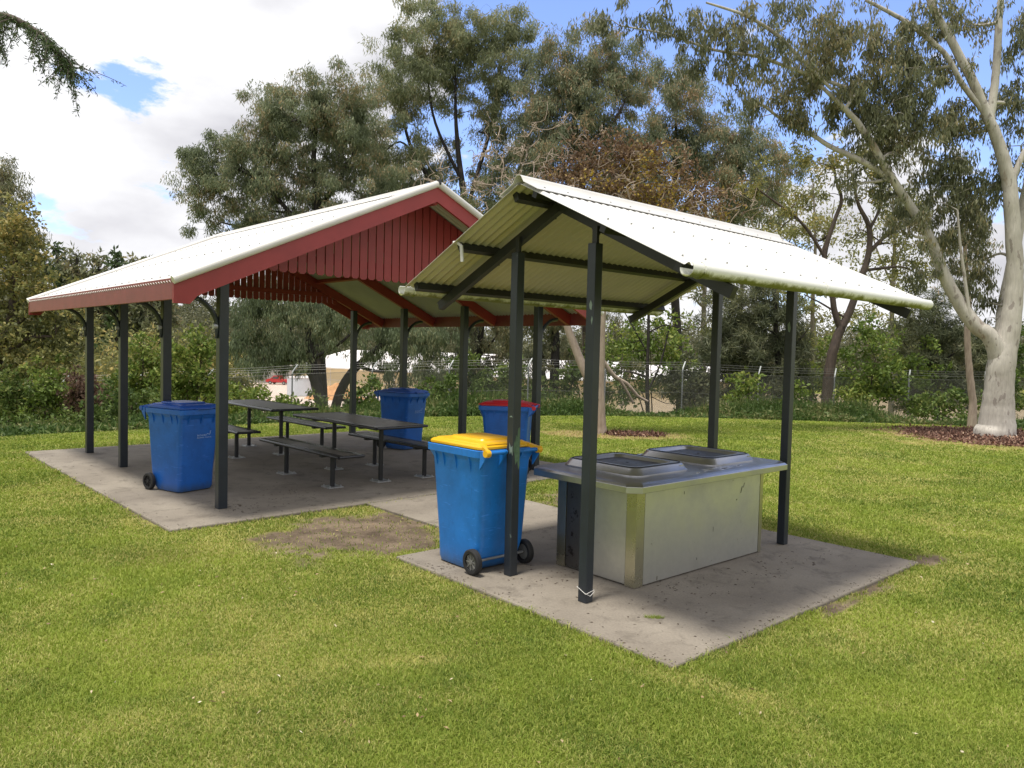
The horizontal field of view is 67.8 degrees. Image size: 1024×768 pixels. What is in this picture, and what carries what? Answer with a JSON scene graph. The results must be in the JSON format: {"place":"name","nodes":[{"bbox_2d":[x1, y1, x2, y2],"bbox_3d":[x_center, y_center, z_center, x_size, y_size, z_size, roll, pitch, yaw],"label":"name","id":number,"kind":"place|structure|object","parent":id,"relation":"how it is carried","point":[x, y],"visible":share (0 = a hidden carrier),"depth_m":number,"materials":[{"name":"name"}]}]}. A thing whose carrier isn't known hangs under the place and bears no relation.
{"place":"outdoors","nodes":[
{"label":"outdoors","id":0,"kind":"place"},
{"bbox_2d":[253,383,379,411],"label":"yard","id":1,"kind":"structure","parent":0,"point":[276,388],"depth_m":123.79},
{"bbox_2d":[233,370,291,383],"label":"concrete wall","id":2,"kind":"structure","parent":1,"relation":"on","point":[273,374],"depth_m":152.12,"materials":[{"name":"beige concrete"}]},
{"bbox_2d":[267,376,286,384],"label":"parked car","id":3,"kind":"object","parent":1,"relation":"on","point":[276,380],"visible":0.46,"depth_m":147.34,"materials":[{"name":"red paint"}]},
{"bbox_2d":[287,376,311,395],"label":"water tank","id":4,"kind":"object","parent":1,"relation":"on","point":[305,385],"visible":0.3,"depth_m":115.55,"materials":[{"name":"white metal"}]},
{"bbox_2d":[367,494,557,531],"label":"concrete path","id":5,"kind":"structure","parent":0,"point":[424,510],"depth_m":8.26,"materials":[{"name":"grey concrete"}]},
{"bbox_2d":[0,313,1023,767],"bbox_3d":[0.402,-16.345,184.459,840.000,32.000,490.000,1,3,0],"label":"lawn","id":6,"kind":"structure","parent":0,"point":[414,537],"depth_m":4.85,"materials":[{"name":"green plant"}]},
{"bbox_2d":[0,153,51,264],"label":"gum tree","id":7,"kind":"object","parent":6,"relation":"on","point":[7,181],"visible":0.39,"depth_m":35.61,"materials":[{"name":"green plant"}]},
{"bbox_2d":[5,241,50,343],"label":"distant tree","id":8,"kind":"object","parent":6,"relation":"on","point":[46,271],"visible":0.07,"depth_m":83.97,"materials":[{"name":"green plant"}]},
{"bbox_2d":[0,360,56,427],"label":"shrub","id":9,"kind":"object","parent":6,"relation":"on","point":[9,401],"visible":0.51,"depth_m":21.81,"materials":[{"name":"green plant"}]},
{"bbox_2d":[12,352,78,421],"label":"sapling","id":10,"kind":"object","parent":6,"relation":"on","point":[43,395],"visible":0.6,"depth_m":21.78,"materials":[{"name":"green plant"}]},
{"bbox_2d":[0,190,102,404],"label":"olive tree","id":11,"kind":"object","parent":6,"relation":"on","point":[14,272],"visible":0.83,"depth_m":22.74,"materials":[{"name":"green plant"}]},
{"bbox_2d":[35,241,80,339],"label":"distant tree","id":12,"kind":"object","parent":6,"relation":"on","point":[58,249],"visible":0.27,"depth_m":84.33,"materials":[{"name":"green plant"}]},
{"bbox_2d":[0,11,125,117],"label":"conifer tree","id":13,"kind":"object","parent":6,"relation":"on","point":[63,64],"visible":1,"depth_m":5.48,"materials":[{"name":"green plant"}]},
{"bbox_2d":[44,240,91,359],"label":"distant tree","id":14,"kind":"object","parent":6,"relation":"on","point":[69,265],"visible":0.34,"depth_m":83.92,"materials":[{"name":"green plant"}]},
{"bbox_2d":[0,411,136,428],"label":"shrub","id":15,"kind":"object","parent":6,"relation":"on","point":[22,417],"visible":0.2,"depth_m":20.41,"materials":[{"name":"green plant"}]},
{"bbox_2d":[54,364,113,417],"bbox_3d":[-12.387,0.717,22.108,1.679,2.600,1.471,1,3,0],"label":"brown bush","id":16,"kind":"object","parent":6,"relation":"on","point":[79,387],"visible":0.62,"depth_m":21.81,"materials":[{"name":"red plant"}]},
{"bbox_2d":[78,247,116,365],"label":"distant tree","id":17,"kind":"object","parent":6,"relation":"on","point":[97,263],"visible":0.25,"depth_m":83.81,"materials":[{"name":"green plant"}]},
{"bbox_2d":[52,373,159,423],"bbox_3d":[-11.021,0.687,21.069,3.354,2.211,1.790,1,3,0],"label":"shrub","id":18,"kind":"object","parent":6,"relation":"on","point":[111,409],"visible":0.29,"depth_m":20.93,"materials":[{"name":"green plant"}]},
{"bbox_2d":[94,245,135,354],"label":"distant tree","id":19,"kind":"object","parent":6,"relation":"on","point":[117,258],"visible":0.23,"depth_m":84.10,"materials":[{"name":"green plant"}]},
{"bbox_2d":[110,251,158,342],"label":"distant tree","id":20,"kind":"object","parent":6,"relation":"on","point":[138,311],"visible":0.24,"depth_m":83.88,"materials":[{"name":"green plant"}]},
{"bbox_2d":[0,317,270,427],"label":"thicket","id":21,"kind":"object","parent":6,"relation":"on","point":[107,368],"visible":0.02,"depth_m":40.19,"materials":[{"name":"green plant"}]},
{"bbox_2d":[101,330,180,413],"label":"sapling","id":22,"kind":"object","parent":6,"relation":"on","point":[148,380],"visible":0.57,"depth_m":23.89,"materials":[{"name":"green plant"}]},
{"bbox_2d":[138,301,184,351],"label":"distant tree","id":23,"kind":"object","parent":6,"relation":"on","point":[174,320],"visible":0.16,"depth_m":83.88,"materials":[{"name":"green plant"}]},
{"bbox_2d":[136,378,246,414],"bbox_3d":[-11.397,1.032,27.069,4.315,2.993,1.884,1,3,0],"label":"shrub","id":24,"kind":"object","parent":6,"relation":"on","point":[238,409],"visible":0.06,"depth_m":26.87,"materials":[{"name":"green plant"}]},
{"bbox_2d":[148,323,240,406],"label":"sapling","id":25,"kind":"object","parent":6,"relation":"on","point":[195,375],"visible":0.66,"depth_m":24.68,"materials":[{"name":"green plant"}]},
{"bbox_2d":[0,278,388,369],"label":"woods","id":26,"kind":"object","parent":6,"relation":"on","point":[199,314],"visible":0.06,"depth_m":215.85,"materials":[{"name":"green plant"}]},
{"bbox_2d":[215,381,311,413],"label":"shrub","id":27,"kind":"object","parent":6,"relation":"on","point":[253,393],"visible":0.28,"depth_m":27.83,"materials":[{"name":"green plant"}]},
{"bbox_2d":[25,430,552,532],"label":"concrete slab","id":28,"kind":"structure","parent":6,"relation":"on","point":[249,486],"depth_m":9.78,"materials":[{"name":"grey concrete"}]},
{"bbox_2d":[139,400,215,491],"bbox_3d":[-3.937,0.728,9.106,0.834,1.049,0.596,3,3,31],"label":"wheelie bin","id":29,"kind":"object","parent":28,"relation":"on","point":[182,438],"visible":0.99,"depth_m":8.90,"materials":[{"name":"blue plastic"}]},
{"bbox_2d":[228,424,260,458],"bbox_3d":[-4.650,0.879,12.143,0.380,0.447,2.165,-1,3,-43],"label":"picnic bench","id":30,"kind":"object","parent":28,"relation":"on","point":[236,430],"visible":0.44,"depth_m":11.65,"materials":[{"name":"metal"}]},
{"bbox_2d":[215,399,318,454],"bbox_3d":[-4.100,0.712,12.613,0.800,0.767,2.205,-1,3,-43],"label":"picnic table","id":31,"kind":"object","parent":28,"relation":"on","point":[266,405],"visible":0.94,"depth_m":12.29,"materials":[{"name":"metal"}]},
{"bbox_2d":[266,416,345,445],"bbox_3d":[-3.579,0.863,13.106,0.380,0.447,2.165,-1,3,-43],"label":"picnic bench","id":32,"kind":"object","parent":28,"relation":"on","point":[321,426],"visible":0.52,"depth_m":12.85,"materials":[{"name":"metal"}]},
{"bbox_2d":[90,440,527,516],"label":"leaf litter","id":33,"kind":"object","parent":28,"relation":"on","point":[267,489],"visible":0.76,"depth_m":9.07,"materials":[{"name":"brown plant"}]},
{"bbox_2d":[259,437,364,488],"bbox_3d":[-2.649,1.027,9.911,0.380,0.447,2.165,-1,3,-43],"label":"picnic bench","id":34,"kind":"object","parent":28,"relation":"on","point":[331,453],"visible":1,"depth_m":9.68,"materials":[{"name":"metal"}]},
{"bbox_2d":[26,179,603,508],"bbox_3d":[-3.068,-0.711,11.467,6.126,3.761,6.419,-1,3,-43],"label":"picnic shelter","id":35,"kind":"object","parent":28,"relation":"on","point":[359,262],"visible":0.94,"depth_m":9.68,"materials":[{"name":"metal"}]},
{"bbox_2d":[293,412,427,482],"bbox_3d":[-2.121,0.859,10.390,0.800,0.767,2.205,-1,3,-43],"label":"picnic table","id":36,"kind":"object","parent":28,"relation":"on","point":[381,425],"visible":0.94,"depth_m":10.04,"materials":[{"name":"metal"}]},
{"bbox_2d":[348,432,433,477],"bbox_3d":[-1.616,1.011,10.841,0.380,0.447,2.165,-1,3,-43],"label":"picnic bench","id":37,"kind":"object","parent":28,"relation":"on","point":[414,444],"visible":0.81,"depth_m":10.74,"materials":[{"name":"metal"}]},
{"bbox_2d":[374,387,429,449],"bbox_3d":[-1.913,0.593,13.303,0.834,1.049,0.596,3,3,34],"label":"wheelie bin","id":38,"kind":"object","parent":28,"relation":"on","point":[404,404],"visible":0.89,"depth_m":13.09,"materials":[{"name":"blue plastic"}]},
{"bbox_2d":[39,430,915,663],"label":"soil crumbs","id":39,"kind":"object","parent":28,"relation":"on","point":[622,640],"visible":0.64,"depth_m":5.84,"materials":[{"name":"brown soil"}]},
{"bbox_2d":[478,399,539,474],"bbox_3d":[-0.058,0.749,10.790,0.834,1.049,0.596,2,3,8],"label":"wheelie bin","id":40,"kind":"object","parent":28,"relation":"on","point":[494,413],"visible":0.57,"depth_m":10.54,"materials":[{"name":"blue plastic"}]},
{"bbox_2d":[252,387,328,411],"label":"shrub","id":41,"kind":"object","parent":6,"relation":"on","point":[316,402],"visible":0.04,"depth_m":29.10,"materials":[{"name":"green plant"}]},
{"bbox_2d":[160,54,424,405],"bbox_3d":[-10.899,-5.840,38.107,13.552,19.836,6.785,1,3,0],"label":"gum tree","id":42,"kind":"object","parent":6,"relation":"on","point":[279,119],"visible":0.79,"depth_m":36.89,"materials":[{"name":"green plant"}]},
{"bbox_2d":[229,283,359,404],"bbox_3d":[-9.444,-0.905,33.134,6.277,8.131,3.147,1,3,0],"label":"gum tree","id":43,"kind":"object","parent":6,"relation":"on","point":[326,320],"visible":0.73,"depth_m":32.59,"materials":[{"name":"green plant"}]},
{"bbox_2d":[305,383,364,399],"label":"dirt mound","id":44,"kind":"object","parent":6,"relation":"on","point":[330,389],"visible":0.31,"depth_m":110.50,"materials":[{"name":"orange soil"}]},
{"bbox_2d":[337,372,382,407],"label":"shrub","id":45,"kind":"object","parent":6,"relation":"on","point":[368,388],"visible":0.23,"depth_m":28.65,"materials":[{"name":"green plant"}]},
{"bbox_2d":[290,350,504,391],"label":"shed","id":46,"kind":"structure","parent":6,"relation":"on","point":[334,359],"depth_m":138.30,"materials":[{"name":"white metal"}]},
{"bbox_2d":[331,324,470,406],"bbox_3d":[-5.034,-0.259,33.987,6.360,7.356,2.886,1,3,0],"label":"gum tree","id":47,"kind":"object","parent":6,"relation":"on","point":[426,349],"visible":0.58,"depth_m":33.69,"materials":[{"name":"green plant"}]},
{"bbox_2d":[414,371,458,403],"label":"shrub","id":48,"kind":"object","parent":6,"relation":"on","point":[450,383],"visible":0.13,"depth_m":27.91,"materials":[{"name":"green plant"}]},
{"bbox_2d":[353,0,554,382],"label":"gum tree","id":49,"kind":"object","parent":6,"relation":"on","point":[466,49],"visible":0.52,"depth_m":43.68,"materials":[{"name":"green plant"}]},
{"bbox_2d":[432,326,533,392],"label":"gum tree","id":50,"kind":"object","parent":6,"relation":"on","point":[499,331],"visible":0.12,"depth_m":35.79,"materials":[{"name":"green plant"}]},
{"bbox_2d":[443,350,555,400],"bbox_3d":[-0.556,0.451,31.880,4.834,4.132,2.589,1,3,0],"label":"shrub","id":51,"kind":"object","parent":6,"relation":"on","point":[476,381],"visible":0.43,"depth_m":31.68,"materials":[{"name":"green plant"}]},
{"bbox_2d":[5,447,1013,763],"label":"fallen leaves","id":52,"kind":"object","parent":6,"relation":"on","point":[497,689],"visible":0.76,"depth_m":4.09,"materials":[{"name":"brown plant"}]},
{"bbox_2d":[0,382,1023,436],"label":"weeds","id":53,"kind":"object","parent":6,"relation":"on","point":[849,411],"visible":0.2,"depth_m":22.50,"materials":[{"name":"green plant"}]},
{"bbox_2d":[1,358,1023,425],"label":"chain link fence","id":54,"kind":"object","parent":6,"relation":"on","point":[605,385],"visible":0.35,"depth_m":29.73,"materials":[{"name":"metal"}]},
{"bbox_2d":[522,312,645,401],"bbox_3d":[2.768,-1.704,34.100,7.140,9.107,3.451,1,3,-9],"label":"gum tree","id":55,"kind":"object","parent":6,"relation":"on","point":[554,347],"visible":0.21,"depth_m":33.87,"materials":[{"name":"green plant"}]},
{"bbox_2d":[530,343,641,407],"bbox_3d":[3.104,0.244,33.037,5.085,4.773,2.672,1,3,0],"label":"shrub","id":56,"kind":"object","parent":6,"relation":"on","point":[576,368],"visible":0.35,"depth_m":32.74,"materials":[{"name":"green plant"}]},
{"bbox_2d":[496,14,677,398],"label":"gum tree","id":57,"kind":"object","parent":6,"relation":"on","point":[583,90],"visible":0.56,"depth_m":40.43,"materials":[{"name":"green plant"}]},
{"bbox_2d":[411,101,783,434],"bbox_3d":[1.762,-2.576,16.663,8.288,7.761,3.980,1,3,0],"label":"contorted tree","id":58,"kind":"object","parent":6,"relation":"on","point":[581,173],"visible":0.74,"depth_m":16.32,"materials":[{"name":"brown plant"}]},
{"bbox_2d":[605,360,647,402],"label":"fallen branch","id":59,"kind":"object","parent":6,"relation":"on","point":[623,382],"visible":0.93,"depth_m":24.65,"materials":[{"name":"beige wood"}]},
{"bbox_2d":[604,308,697,412],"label":"slim tree","id":60,"kind":"object","parent":6,"relation":"on","point":[636,336],"visible":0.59,"depth_m":31.93,"materials":[{"name":"green plant"}]},
{"bbox_2d":[605,317,704,410],"bbox_3d":[6.779,0.116,38.053,5.670,6.987,3.388,1,3,0],"label":"shrub","id":61,"kind":"object","parent":6,"relation":"on","point":[674,351],"visible":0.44,"depth_m":37.61,"materials":[{"name":"green plant"}]},
{"bbox_2d":[396,526,918,670],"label":"concrete slab","id":62,"kind":"structure","parent":6,"relation":"on","point":[743,603],"depth_m":5.63,"materials":[{"name":"grey concrete"}]},
{"bbox_2d":[428,433,542,575],"bbox_3d":[-0.256,0.944,6.258,0.596,1.049,0.834,-1,3,-42],"label":"wheelie bin","id":63,"kind":"object","parent":62,"relation":"on","point":[470,471],"visible":0.94,"depth_m":6.04,"materials":[{"name":"blue plastic"}]},
{"bbox_2d":[431,544,856,646],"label":"leaf litter","id":64,"kind":"object","parent":62,"relation":"on","point":[658,585],"visible":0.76,"depth_m":5.83,"materials":[{"name":"brown plant"}]},
{"bbox_2d":[644,613,663,618],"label":"grass tuft","id":65,"kind":"object","parent":62,"relation":"on","point":[656,617],"visible":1,"depth_m":5.06,"materials":[{"name":"green plant"}]},
{"bbox_2d":[534,445,786,588],"bbox_3d":[1.308,1.052,6.533,2.200,0.880,1.130,-1,3,-42],"label":"barbecue bench","id":66,"kind":"object","parent":62,"relation":"on","point":[661,513],"visible":0.94,"depth_m":6.08,"materials":[{"name":"silver metal"}]},
{"bbox_2d":[565,482,580,568],"bbox_3d":[0.530,1.116,6.094,0.015,0.732,0.248,-1,3,-42],"label":"end door","id":67,"kind":"structure","parent":66,"relation":"in","point":[573,490],"depth_m":6.13,"materials":[{"name":"metal"}]},
{"bbox_2d":[398,175,932,603],"bbox_3d":[1.307,0.013,6.490,3.481,2.967,2.968,-1,3,-42],"label":"barbecue shelter","id":68,"kind":"object","parent":62,"relation":"on","point":[527,241],"visible":0.98,"depth_m":5.92,"materials":[{"name":"metal"}]},
{"bbox_2d":[650,352,725,409],"bbox_3d":[7.549,0.651,33.049,3.210,4.134,2.420,1,3,0],"label":"shrub","id":69,"kind":"object","parent":6,"relation":"on","point":[674,373],"visible":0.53,"depth_m":32.74,"materials":[{"name":"green plant"}]},
{"bbox_2d":[375,306,1023,399],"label":"woods","id":70,"kind":"object","parent":6,"relation":"on","point":[850,336],"visible":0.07,"depth_m":179.23,"materials":[{"name":"green plant"}]},
{"bbox_2d":[669,176,744,366],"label":"pale tree","id":71,"kind":"object","parent":6,"relation":"on","point":[702,289],"visible":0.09,"depth_m":51.69,"materials":[{"name":"green plant"}]},
{"bbox_2d":[616,54,816,411],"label":"gum tree","id":72,"kind":"object","parent":6,"relation":"on","point":[737,156],"visible":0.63,"depth_m":44.58,"materials":[{"name":"green plant"}]},
{"bbox_2d":[651,283,823,408],"bbox_3d":[10.073,-1.315,33.819,7.685,8.803,4.360,1,3,0],"label":"casuarina","id":73,"kind":"object","parent":6,"relation":"on","point":[742,326],"visible":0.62,"depth_m":33.52,"materials":[{"name":"green plant"}]},
{"bbox_2d":[721,366,771,402],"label":"sapling","id":74,"kind":"object","parent":6,"relation":"on","point":[749,385],"visible":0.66,"depth_m":27.88,"materials":[{"name":"green plant"}]},
{"bbox_2d":[708,144,800,344],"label":"pale tree","id":75,"kind":"object","parent":6,"relation":"on","point":[761,229],"visible":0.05,"depth_m":53.90,"materials":[{"name":"green plant"}]},
{"bbox_2d":[745,140,829,402],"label":"pale tree","id":76,"kind":"object","parent":6,"relation":"on","point":[793,233],"visible":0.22,"depth_m":56.67,"materials":[{"name":"green plant"}]},
{"bbox_2d":[604,423,1023,446],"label":"bark mulch","id":77,"kind":"object","parent":6,"relation":"on","point":[953,432],"visible":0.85,"depth_m":17.53,"materials":[{"name":"brown wood"}]},
{"bbox_2d":[566,0,1023,436],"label":"white gum","id":78,"kind":"object","parent":77,"relation":"on","point":[997,414],"visible":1,"depth_m":17.98,"materials":[{"name":"green plant"}]},
{"bbox_2d":[771,163,859,397],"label":"pale tree","id":79,"kind":"object","parent":6,"relation":"on","point":[813,319],"visible":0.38,"depth_m":59.59,"materials":[{"name":"green plant"}]},
{"bbox_2d":[733,125,937,403],"bbox_3d":[14.156,-3.972,33.468,9.392,14.039,4.869,1,3,0],"label":"forked tree","id":80,"kind":"object","parent":6,"relation":"on","point":[833,161],"visible":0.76,"depth_m":32.75,"materials":[{"name":"green plant"}]},
{"bbox_2d":[720,324,952,404],"bbox_3d":[14.596,0.298,34.979,11.030,6.326,3.192,1,3,0],"label":"shrub","id":81,"kind":"object","parent":6,"relation":"on","point":[922,369],"visible":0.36,"depth_m":34.66,"materials":[{"name":"green plant"}]},
{"bbox_2d":[775,311,913,411],"bbox_3d":[13.068,-0.205,29.900,5.349,5.397,2.723,1,3,0],"label":"sapling","id":82,"kind":"object","parent":6,"relation":"on","point":[878,373],"visible":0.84,"depth_m":29.76,"materials":[{"name":"green plant"}]},
{"bbox_2d":[836,183,935,412],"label":"pale tree","id":83,"kind":"object","parent":6,"relation":"on","point":[873,310],"visible":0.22,"depth_m":55.75,"materials":[{"name":"green plant"}]},
{"bbox_2d":[876,285,1023,419],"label":"casuarina","id":84,"kind":"object","parent":6,"relation":"on","point":[938,330],"visible":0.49,"depth_m":35.51,"materials":[{"name":"green plant"}]},
{"bbox_2d":[896,325,1023,420],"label":"shrub","id":85,"kind":"object","parent":6,"relation":"on","point":[919,405],"visible":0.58,"depth_m":29.91,"materials":[{"name":"green plant"}]},
{"bbox_2d":[929,203,1003,426],"bbox_3d":[12.377,-1.899,21.024,1.760,6.565,1.557,2,3,17],"label":"gum sapling","id":86,"kind":"object","parent":6,"relation":"on","point":[972,414],"visible":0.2,"depth_m":21.03,"materials":[{"name":"green plant"}]},
{"bbox_2d":[0,0,1023,343],"label":"sky","id":87,"kind":"structure","parent":0,"point":[97,174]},
{"bbox_2d":[697,465,740,472],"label":"water","id":88,"kind":"structure","parent":0,"point":[722,468],"depth_m":6.29,"materials":[{"name":"liquid"}]},
{"bbox_2d":[609,392,1023,419],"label":"yard","id":89,"kind":"structure","parent":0,"point":[660,405],"depth_m":115.60,"materials":[{"name":"beige soil"}]},
{"bbox_2d":[455,358,630,405],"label":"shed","id":90,"kind":"structure","parent":89,"relation":"on","point":[581,382],"depth_m":114.93,"materials":[{"name":"white metal"}]},
{"bbox_2d":[631,365,727,397],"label":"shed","id":91,"kind":"structure","parent":89,"relation":"on","point":[653,367],"depth_m":136.30,"materials":[{"name":"white metal"}]}
]}

